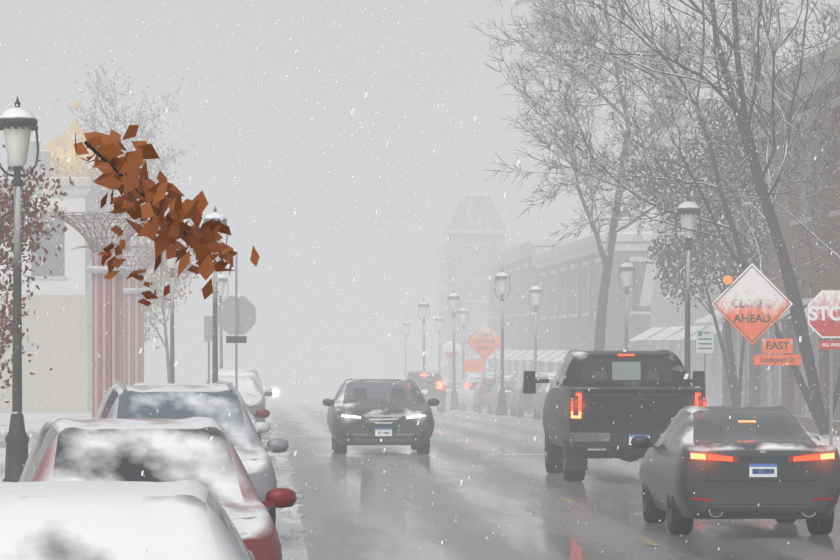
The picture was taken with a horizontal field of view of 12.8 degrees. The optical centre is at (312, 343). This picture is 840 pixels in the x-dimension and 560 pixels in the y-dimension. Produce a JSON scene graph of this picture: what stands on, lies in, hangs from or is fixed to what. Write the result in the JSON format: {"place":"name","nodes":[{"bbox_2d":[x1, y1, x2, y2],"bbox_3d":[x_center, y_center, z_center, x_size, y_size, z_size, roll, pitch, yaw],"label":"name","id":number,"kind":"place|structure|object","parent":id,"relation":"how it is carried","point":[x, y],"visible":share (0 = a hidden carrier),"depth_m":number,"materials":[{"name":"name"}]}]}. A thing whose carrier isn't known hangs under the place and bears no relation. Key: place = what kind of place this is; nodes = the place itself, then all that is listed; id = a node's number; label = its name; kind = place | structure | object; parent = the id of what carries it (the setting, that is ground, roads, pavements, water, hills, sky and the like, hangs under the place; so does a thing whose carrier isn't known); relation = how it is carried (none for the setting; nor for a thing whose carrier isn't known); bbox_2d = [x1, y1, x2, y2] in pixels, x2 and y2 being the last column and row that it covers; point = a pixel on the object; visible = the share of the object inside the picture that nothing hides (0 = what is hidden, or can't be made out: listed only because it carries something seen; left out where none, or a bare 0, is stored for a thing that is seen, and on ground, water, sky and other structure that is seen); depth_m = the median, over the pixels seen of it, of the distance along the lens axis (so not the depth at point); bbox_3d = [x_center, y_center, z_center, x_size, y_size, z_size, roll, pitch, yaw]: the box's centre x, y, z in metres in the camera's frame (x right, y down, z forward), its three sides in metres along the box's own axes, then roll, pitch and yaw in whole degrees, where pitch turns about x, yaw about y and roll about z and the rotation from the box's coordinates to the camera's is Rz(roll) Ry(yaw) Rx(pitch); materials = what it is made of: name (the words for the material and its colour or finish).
{"place":"outdoors","nodes":[
{"label":"outdoors","id":0,"kind":"place"},
{"bbox_2d":[0,140,87,412],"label":"building","id":1,"kind":"structure","parent":0,"point":[69,340],"depth_m":145.15,"materials":[{"name":"beige paint"}]},
{"bbox_2d":[41,100,116,244],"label":"building","id":2,"kind":"structure","parent":0,"point":[69,137],"depth_m":157.96,"materials":[{"name":"beige paint"}]},
{"bbox_2d":[0,432,282,454],"bbox_3d":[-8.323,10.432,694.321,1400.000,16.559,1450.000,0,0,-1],"label":"ground","id":3,"kind":"structure","parent":0,"point":[31,438],"depth_m":92.47,"materials":[{"name":"white snow"}]},
{"bbox_2d":[204,316,212,383],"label":"sign back","id":4,"kind":"object","parent":3,"relation":"on","point":[208,325],"visible":0.64,"depth_m":89.02,"materials":[{"name":"metal"}]},
{"bbox_2d":[203,206,227,383],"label":"street lamp","id":5,"kind":"object","parent":3,"relation":"on","point":[216,215],"visible":0.35,"depth_m":87.20,"materials":[{"name":"metal"}]},
{"bbox_2d":[217,254,255,389],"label":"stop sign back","id":6,"kind":"object","parent":3,"relation":"on","point":[234,311],"visible":0.98,"depth_m":87.10,"materials":[{"name":"metal"}]},
{"bbox_2d":[226,336,246,342],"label":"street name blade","id":7,"kind":"object","parent":6,"relation":"attached to","point":[236,339],"visible":0.93,"depth_m":87.02,"materials":[{"name":"black metal"}]},
{"bbox_2d":[74,125,259,305],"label":"autumn leaves","id":8,"kind":"object","parent":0,"point":[163,212],"visible":1,"depth_m":10.45,"materials":[{"name":"brown plant"}]},
{"bbox_2d":[0,0,839,556],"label":"falling snowflakes","id":9,"kind":"object","parent":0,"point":[414,226],"visible":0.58,"depth_m":71.51,"materials":[{"name":"white"}]},
{"bbox_2d":[0,393,839,559],"bbox_3d":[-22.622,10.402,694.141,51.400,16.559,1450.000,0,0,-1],"label":"road","id":10,"kind":"structure","parent":0,"point":[355,515],"depth_m":48.63,"materials":[{"name":"grey asphalt"}]},
{"bbox_2d":[205,376,272,421],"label":"parked sedan car","id":11,"kind":"object","parent":10,"relation":"on","point":[254,398],"visible":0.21,"depth_m":103.03,"materials":[{"name":"paint"}]},
{"bbox_2d":[211,368,271,399],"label":"parked suv car","id":12,"kind":"object","parent":10,"relation":"on","point":[253,372],"visible":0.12,"depth_m":114.65,"materials":[{"name":"paint"}]},
{"bbox_2d":[263,385,278,399],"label":"oncoming car","id":13,"kind":"object","parent":10,"relation":"on","point":[274,390],"visible":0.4,"depth_m":371.36,"materials":[{"name":"paint"}]},
{"bbox_2d":[265,416,305,559],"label":"snow patches","id":14,"kind":"object","parent":10,"relation":"on","point":[295,514],"depth_m":53.07,"materials":[{"name":"white snow"}]},
{"bbox_2d":[323,379,439,453],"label":"car","id":15,"kind":"object","parent":10,"relation":"on","point":[365,422],"visible":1,"depth_m":71.67,"materials":[{"name":"grey paint"}]},
{"bbox_2d":[401,319,410,377],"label":"street lamp","id":16,"kind":"object","parent":10,"relation":"on","point":[406,324],"visible":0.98,"depth_m":232.31,"materials":[{"name":"metal"}]},
{"bbox_2d":[404,371,447,412],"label":"car","id":17,"kind":"object","parent":10,"relation":"on","point":[434,386],"visible":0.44,"depth_m":165.74,"materials":[{"name":"paint"}]},
{"bbox_2d":[434,314,443,374],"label":"street lamp","id":18,"kind":"object","parent":10,"relation":"on","point":[439,319],"visible":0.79,"depth_m":217.77,"materials":[{"name":"metal"}]},
{"bbox_2d":[443,340,460,391],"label":"stop sign","id":19,"kind":"object","parent":10,"relation":"on","point":[448,350],"visible":0.73,"depth_m":187.70,"materials":[{"name":"metal"}]},
{"bbox_2d":[447,290,459,409],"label":"street lamp","id":20,"kind":"object","parent":10,"relation":"on","point":[453,298],"visible":0.94,"depth_m":164.53,"materials":[{"name":"metal"}]},
{"bbox_2d":[444,381,472,408],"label":"parked silver car","id":21,"kind":"object","parent":10,"relation":"on","point":[448,391],"visible":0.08,"depth_m":195.45,"materials":[{"name":"paint"}]},
{"bbox_2d":[456,372,493,410],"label":"car","id":22,"kind":"object","parent":10,"relation":"on","point":[465,397],"visible":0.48,"depth_m":180.28,"materials":[{"name":"paint"}]},
{"bbox_2d":[465,322,500,412],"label":"road closed sign","id":23,"kind":"object","parent":10,"relation":"on","point":[480,345],"visible":0.98,"depth_m":166.15,"materials":[{"name":"metal"}]},
{"bbox_2d":[464,360,482,371],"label":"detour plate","id":24,"kind":"object","parent":23,"relation":"attached to","point":[476,365],"visible":1,"depth_m":166.12,"materials":[{"name":"orange metal"}]},
{"bbox_2d":[483,360,486,412],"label":"sign post","id":25,"kind":"object","parent":10,"relation":"on","point":[484,372],"visible":0.25,"depth_m":167.09,"materials":[{"name":"grey metal"}]},
{"bbox_2d":[470,374,514,412],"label":"parked red car","id":26,"kind":"object","parent":10,"relation":"on","point":[489,384],"visible":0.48,"depth_m":166.02,"materials":[{"name":"paint"}]},
{"bbox_2d":[484,379,531,414],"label":"parked car","id":27,"kind":"object","parent":10,"relation":"on","point":[492,394],"visible":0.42,"depth_m":154.62,"materials":[{"name":"paint"}]},
{"bbox_2d":[506,372,556,417],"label":"dark parked car","id":28,"kind":"object","parent":10,"relation":"on","point":[521,405],"visible":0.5,"depth_m":142.41,"materials":[{"name":"paint"}]},
{"bbox_2d":[528,282,542,411],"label":"street lamp","id":29,"kind":"object","parent":10,"relation":"on","point":[535,294],"visible":0.77,"depth_m":153.05,"materials":[{"name":"metal"}]},
{"bbox_2d":[532,377,554,420],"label":"dark parked car","id":30,"kind":"object","parent":10,"relation":"on","point":[539,398],"visible":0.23,"depth_m":129.50,"materials":[{"name":"paint"}]},
{"bbox_2d":[449,443,660,545],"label":"road markings","id":31,"kind":"object","parent":10,"relation":"on","point":[649,542],"visible":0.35,"depth_m":50.62,"materials":[{"name":"white paint"}]},
{"bbox_2d":[523,349,705,481],"bbox_3d":[4.862,1.099,58.939,2.920,2.045,6.115,0,0,-1],"label":"pickup truck","id":32,"kind":"object","parent":10,"relation":"on","point":[619,382],"visible":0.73,"depth_m":57.02,"materials":[{"name":"black paint"}]},
{"bbox_2d":[470,0,805,350],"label":"bare tree","id":33,"kind":"object","parent":10,"relation":"on","point":[600,328],"visible":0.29,"depth_m":117.52,"materials":[{"name":"grey plant"}]},
{"bbox_2d":[696,329,713,396],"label":"parking sign","id":34,"kind":"object","parent":10,"relation":"on","point":[702,337],"visible":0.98,"depth_m":95.02,"materials":[{"name":"metal"}]},
{"bbox_2d":[631,406,839,534],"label":"car","id":35,"kind":"object","parent":10,"relation":"on","point":[742,466],"visible":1,"depth_m":40.47,"materials":[{"name":"grey paint"}]},
{"bbox_2d":[712,263,800,405],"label":"road closed sign","id":36,"kind":"object","parent":10,"relation":"on","point":[757,304],"visible":1,"depth_m":78.11,"materials":[{"name":"metal"}]},
{"bbox_2d":[0,392,839,480],"bbox_3d":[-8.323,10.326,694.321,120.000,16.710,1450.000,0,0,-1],"label":"sidewalk","id":37,"kind":"structure","parent":0,"point":[36,424],"depth_m":109.40,"materials":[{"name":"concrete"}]},
{"bbox_2d":[0,96,38,481],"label":"street lamp","id":38,"kind":"object","parent":37,"relation":"on","point":[19,126],"visible":0.98,"depth_m":50.49,"materials":[{"name":"metal"}]},
{"bbox_2d":[0,144,73,402],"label":"russet tree","id":39,"kind":"object","parent":37,"relation":"on","point":[29,229],"visible":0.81,"depth_m":55.52,"materials":[{"name":"brown plant"}]},
{"bbox_2d":[0,177,113,412],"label":"hall building","id":40,"kind":"structure","parent":37,"relation":"on","point":[75,274],"depth_m":145.27,"materials":[{"name":"white paint"}]},
{"bbox_2d":[41,212,149,418],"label":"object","id":41,"kind":"object","parent":37,"relation":"on","point":[109,345],"visible":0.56,"depth_m":98.96,"materials":[{"name":"pink"}]},
{"bbox_2d":[31,60,194,276],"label":"bare tree","id":42,"kind":"object","parent":37,"relation":"on","point":[150,167],"visible":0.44,"depth_m":151.19,"materials":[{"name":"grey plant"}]},
{"bbox_2d":[111,209,124,243],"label":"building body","id":43,"kind":"structure","parent":37,"relation":"on","point":[118,224],"depth_m":174.67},
{"bbox_2d":[73,245,189,384],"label":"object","id":44,"kind":"object","parent":37,"relation":"on","point":[133,340],"visible":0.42,"depth_m":122.03,"materials":[{"name":"pink"}]},
{"bbox_2d":[125,214,206,383],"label":"bare tree","id":45,"kind":"object","parent":37,"relation":"on","point":[157,302],"visible":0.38,"depth_m":127.27,"materials":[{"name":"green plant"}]},
{"bbox_2d":[162,240,177,383],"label":"street lamp","id":46,"kind":"object","parent":37,"relation":"on","point":[172,264],"visible":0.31,"depth_m":104.35,"materials":[{"name":"metal"}]},
{"bbox_2d":[217,272,228,368],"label":"street lamp","id":47,"kind":"object","parent":37,"relation":"on","point":[222,280],"visible":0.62,"depth_m":137.01,"materials":[{"name":"metal"}]},
{"bbox_2d":[418,299,429,370],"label":"street lamp","id":48,"kind":"object","parent":37,"relation":"on","point":[423,305],"visible":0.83,"depth_m":179.90,"materials":[{"name":"metal"}]},
{"bbox_2d":[458,306,468,380],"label":"street lamp","id":49,"kind":"object","parent":37,"relation":"on","point":[463,312],"visible":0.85,"depth_m":195.86,"materials":[{"name":"metal"}]},
{"bbox_2d":[429,240,527,382],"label":"building","id":50,"kind":"structure","parent":37,"relation":"on","point":[442,254],"depth_m":286.93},
{"bbox_2d":[443,193,509,380],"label":"tower","id":51,"kind":"structure","parent":50,"relation":"attached to","point":[476,302],"depth_m":269.54,"materials":[{"name":"grey brick"}]},
{"bbox_2d":[494,268,510,414],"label":"street lamp","id":52,"kind":"object","parent":37,"relation":"on","point":[502,396],"visible":0.92,"depth_m":134.73,"materials":[{"name":"metal"}]},
{"bbox_2d":[476,239,577,378],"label":"brown building","id":53,"kind":"structure","parent":37,"relation":"on","point":[522,346],"depth_m":202.18,"materials":[{"name":"brick"}]},
{"bbox_2d":[522,233,651,371],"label":"tan building","id":54,"kind":"structure","parent":37,"relation":"on","point":[576,254],"depth_m":159.34,"materials":[{"name":"brick"}]},
{"bbox_2d":[618,259,635,350],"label":"street lamp","id":55,"kind":"object","parent":37,"relation":"on","point":[626,268],"visible":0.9,"depth_m":124.24,"materials":[{"name":"metal"}]},
{"bbox_2d":[483,0,839,434],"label":"tree","id":56,"kind":"object","parent":37,"relation":"on","point":[814,400],"visible":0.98,"depth_m":82.51,"materials":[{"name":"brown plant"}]},
{"bbox_2d":[631,96,722,405],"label":"white building","id":57,"kind":"structure","parent":37,"relation":"on","point":[674,336],"depth_m":135.91,"materials":[{"name":"grey"}]},
{"bbox_2d":[675,195,700,378],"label":"street lamp","id":58,"kind":"object","parent":37,"relation":"on","point":[688,210],"visible":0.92,"depth_m":81.73,"materials":[{"name":"metal"}]},
{"bbox_2d":[619,95,771,405],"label":"russet tree leaves","id":59,"kind":"object","parent":37,"relation":"on","point":[672,255],"visible":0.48,"depth_m":96.33,"materials":[{"name":"brown plant"}]},
{"bbox_2d":[694,42,839,435],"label":"brick building","id":60,"kind":"structure","parent":37,"relation":"on","point":[792,401],"depth_m":90.11,"materials":[{"name":"brown brick"}]},
{"bbox_2d":[808,288,839,444],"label":"stop sign","id":61,"kind":"object","parent":37,"relation":"on","point":[824,306],"visible":0.98,"depth_m":70.60,"materials":[{"name":"metal"}]},
{"bbox_2d":[0,0,839,392],"label":"sky","id":62,"kind":"structure","parent":0,"point":[434,16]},
{"bbox_2d":[269,455,839,559],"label":"parking lane pavement","id":63,"kind":"structure","parent":0,"point":[294,548],"depth_m":43.47,"materials":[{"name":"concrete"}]},
{"bbox_2d":[0,480,254,559],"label":"parked sedan car","id":64,"kind":"object","parent":63,"relation":"on","point":[111,520],"visible":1,"depth_m":18.21,"materials":[{"name":"paint"}]},
{"bbox_2d":[19,417,296,559],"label":"parked red car","id":65,"kind":"object","parent":63,"relation":"on","point":[109,450],"visible":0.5,"depth_m":27.90,"materials":[{"name":"paint"}]},
{"bbox_2d":[95,380,288,526],"bbox_3d":[-1.461,1.265,40.035,2.290,1.713,4.644,0,0,-5],"label":"silver suv","id":66,"kind":"object","parent":63,"relation":"on","point":[219,401],"visible":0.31,"depth_m":39.30,"materials":[{"name":"paint"}]},
{"bbox_2d":[134,383,270,432],"bbox_3d":[-1.772,1.331,51.252,2.290,1.582,4.644,0,0,-5],"label":"white parked car","id":67,"kind":"object","parent":63,"relation":"on","point":[262,427],"visible":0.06,"depth_m":50.47,"materials":[{"name":"paint"}]},
{"bbox_2d":[233,386,269,440],"bbox_3d":[-1.904,1.391,61.756,2.290,1.462,4.894,0,0,-5],"label":"parked red car","id":68,"kind":"object","parent":63,"relation":"on","point":[262,413],"visible":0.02,"depth_m":60.85,"materials":[{"name":"paint"}]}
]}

